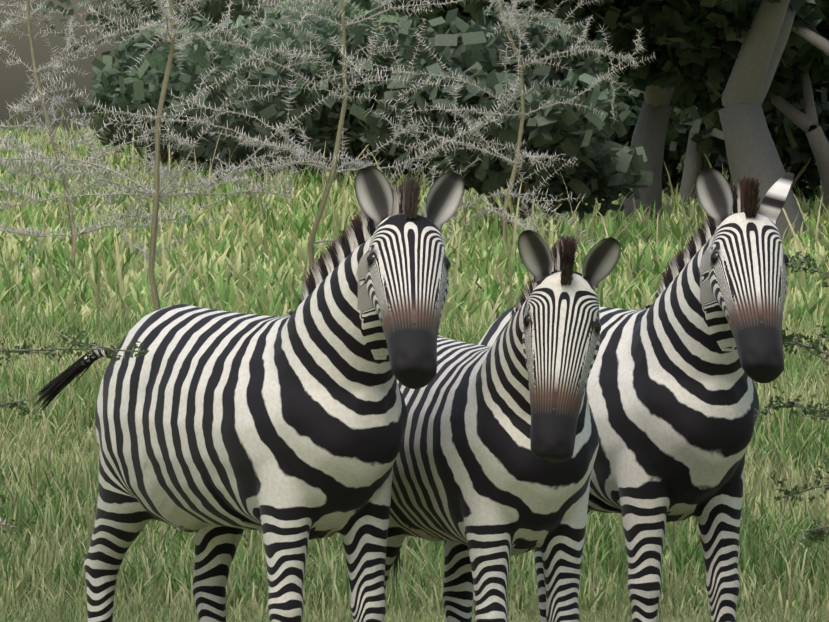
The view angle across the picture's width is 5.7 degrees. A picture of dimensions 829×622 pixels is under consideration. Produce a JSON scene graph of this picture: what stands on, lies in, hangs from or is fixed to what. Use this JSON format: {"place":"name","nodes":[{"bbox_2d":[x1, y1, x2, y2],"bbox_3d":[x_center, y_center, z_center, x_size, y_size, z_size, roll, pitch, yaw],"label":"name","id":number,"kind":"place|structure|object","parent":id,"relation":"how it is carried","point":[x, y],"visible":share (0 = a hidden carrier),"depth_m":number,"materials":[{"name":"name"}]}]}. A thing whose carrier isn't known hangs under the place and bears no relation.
{"place":"outdoors","nodes":[
{"label":"outdoors","id":0,"kind":"place"},
{"bbox_2d":[0,0,329,136],"label":"sky","id":1,"kind":"structure","parent":0,"point":[12,80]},
{"bbox_2d":[0,110,828,335],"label":"grass","id":2,"kind":"structure","parent":0,"point":[282,230],"depth_m":76.03,"materials":[{"name":"green plant"}]},
{"bbox_2d":[0,525,828,621],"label":"grass","id":3,"kind":"structure","parent":0,"point":[37,615],"depth_m":30.97,"materials":[{"name":"green plant"}]},
{"bbox_2d":[0,139,828,621],"bbox_3d":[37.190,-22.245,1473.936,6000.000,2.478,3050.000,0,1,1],"label":"ground","id":4,"kind":"structure","parent":0,"point":[402,563],"depth_m":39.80,"materials":[{"name":"green plant"}]},
{"bbox_2d":[0,325,148,533],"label":"thorn bush","id":5,"kind":"object","parent":4,"relation":"on","point":[26,348],"visible":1,"depth_m":25.10,"materials":[{"name":"green plant"}]},
{"bbox_2d":[0,0,225,277],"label":"thorn bush","id":6,"kind":"object","parent":4,"relation":"on","point":[40,93],"visible":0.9,"depth_m":69.54,"materials":[{"name":"grey plant"}]},
{"bbox_2d":[92,20,224,171],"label":"bush","id":7,"kind":"object","parent":4,"relation":"on","point":[124,64],"visible":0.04,"depth_m":115.96,"materials":[{"name":"green plant"}]},
{"bbox_2d":[30,0,301,160],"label":"bush","id":8,"kind":"object","parent":4,"relation":"on","point":[215,9],"visible":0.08,"depth_m":124.15,"materials":[{"name":"green plant"}]},
{"bbox_2d":[69,5,370,175],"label":"bush","id":9,"kind":"object","parent":4,"relation":"on","point":[149,76],"visible":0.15,"depth_m":112.04,"materials":[{"name":"green plant"}]},
{"bbox_2d":[0,0,458,310],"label":"thorn bush","id":10,"kind":"object","parent":4,"relation":"on","point":[157,194],"visible":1,"depth_m":57.52,"materials":[{"name":"grey plant"}]},
{"bbox_2d":[31,166,463,621],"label":"zebra","id":11,"kind":"object","parent":4,"relation":"on","point":[218,432],"visible":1,"depth_m":24.52,"materials":[{"name":"multicoloured"}]},
{"bbox_2d":[155,2,454,184],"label":"bush","id":12,"kind":"object","parent":4,"relation":"on","point":[316,131],"visible":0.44,"depth_m":107.46,"materials":[{"name":"green plant"}]},
{"bbox_2d":[256,8,366,43],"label":"bush","id":13,"kind":"object","parent":4,"relation":"on","point":[293,17],"depth_m":129.64,"materials":[{"name":"green plant"}]},
{"bbox_2d":[264,0,367,28],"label":"bush","id":14,"kind":"object","parent":4,"relation":"on","point":[307,10],"depth_m":138.42,"materials":[{"name":"green plant"}]},
{"bbox_2d":[45,0,596,267],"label":"thorn bush","id":15,"kind":"object","parent":4,"relation":"on","point":[332,170],"visible":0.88,"depth_m":63.28,"materials":[{"name":"grey plant"}]},
{"bbox_2d":[297,0,372,11],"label":"bush","id":16,"kind":"object","parent":4,"relation":"on","point":[335,2],"depth_m":145.48,"materials":[{"name":"green plant"}]},
{"bbox_2d":[253,33,451,183],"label":"bush","id":17,"kind":"object","parent":4,"relation":"on","point":[278,111],"visible":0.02,"depth_m":109.95,"materials":[{"name":"green plant"}]},
{"bbox_2d":[340,0,436,51],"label":"bush","id":18,"kind":"object","parent":4,"relation":"on","point":[365,5],"visible":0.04,"depth_m":116.96,"materials":[{"name":"green plant"}]},
{"bbox_2d":[391,0,497,48],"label":"bush","id":19,"kind":"object","parent":4,"relation":"on","point":[437,12],"visible":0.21,"depth_m":101.24,"materials":[{"name":"green plant"}]},
{"bbox_2d":[349,0,652,230],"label":"bush","id":20,"kind":"object","parent":4,"relation":"on","point":[605,164],"visible":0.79,"depth_m":84.39,"materials":[{"name":"green plant"}]},
{"bbox_2d":[384,230,620,621],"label":"zebra","id":21,"kind":"object","parent":4,"relation":"on","point":[493,464],"visible":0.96,"depth_m":24.46,"materials":[{"name":"multicoloured"}]},
{"bbox_2d":[353,0,655,248],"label":"thorn bush","id":22,"kind":"object","parent":4,"relation":"on","point":[506,21],"visible":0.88,"depth_m":77.37,"materials":[{"name":"grey plant"}]},
{"bbox_2d":[580,43,626,77],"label":"bush","id":23,"kind":"object","parent":4,"relation":"on","point":[605,63],"visible":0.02,"depth_m":108.68,"materials":[{"name":"green plant"}]},
{"bbox_2d":[473,168,793,621],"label":"zebra","id":24,"kind":"object","parent":4,"relation":"on","point":[688,356],"visible":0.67,"depth_m":25.68,"materials":[{"name":"multicoloured"}]},
{"bbox_2d":[463,0,825,222],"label":"tree","id":25,"kind":"object","parent":4,"relation":"on","point":[662,76],"visible":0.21,"depth_m":88.49,"materials":[{"name":"green plant"}]},
{"bbox_2d":[576,61,731,198],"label":"bush","id":26,"kind":"object","parent":4,"relation":"on","point":[628,111],"visible":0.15,"depth_m":99.21,"materials":[{"name":"green plant"}]},
{"bbox_2d":[523,0,822,243],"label":"tree","id":27,"kind":"object","parent":4,"relation":"on","point":[755,47],"visible":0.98,"depth_m":79.54,"materials":[{"name":"grey plant"}]},
{"bbox_2d":[679,127,704,203],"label":"tree","id":28,"kind":"object","parent":4,"relation":"on","point":[694,163],"visible":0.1,"depth_m":97.82,"materials":[{"name":"grey plant"}]},
{"bbox_2d":[628,0,828,59],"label":"tree","id":29,"kind":"object","parent":4,"relation":"on","point":[800,35],"visible":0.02,"depth_m":87.72,"materials":[{"name":"grey plant"}]},
{"bbox_2d":[672,84,818,171],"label":"bush","id":30,"kind":"object","parent":4,"relation":"on","point":[687,121],"depth_m":95.89,"materials":[{"name":"green plant"}]},
{"bbox_2d":[667,81,828,200],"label":"bush","id":31,"kind":"object","parent":4,"relation":"on","point":[803,184],"visible":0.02,"depth_m":97.17,"materials":[{"name":"green plant"}]},
{"bbox_2d":[669,0,828,220],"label":"tree","id":32,"kind":"object","parent":4,"relation":"on","point":[790,92],"visible":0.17,"depth_m":90.42,"materials":[{"name":"green plant"}]},
{"bbox_2d":[669,80,828,187],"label":"bush","id":33,"kind":"object","parent":4,"relation":"on","point":[791,138],"visible":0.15,"depth_m":95.22,"materials":[{"name":"green plant"}]},
{"bbox_2d":[715,153,820,193],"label":"bush","id":34,"kind":"object","parent":4,"relation":"on","point":[814,171],"depth_m":99.31,"materials":[{"name":"green plant"}]},
{"bbox_2d":[753,250,828,549],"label":"thorn bush","id":35,"kind":"object","parent":4,"relation":"on","point":[817,532],"visible":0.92,"depth_m":25.44,"materials":[{"name":"green plant"}]}
]}

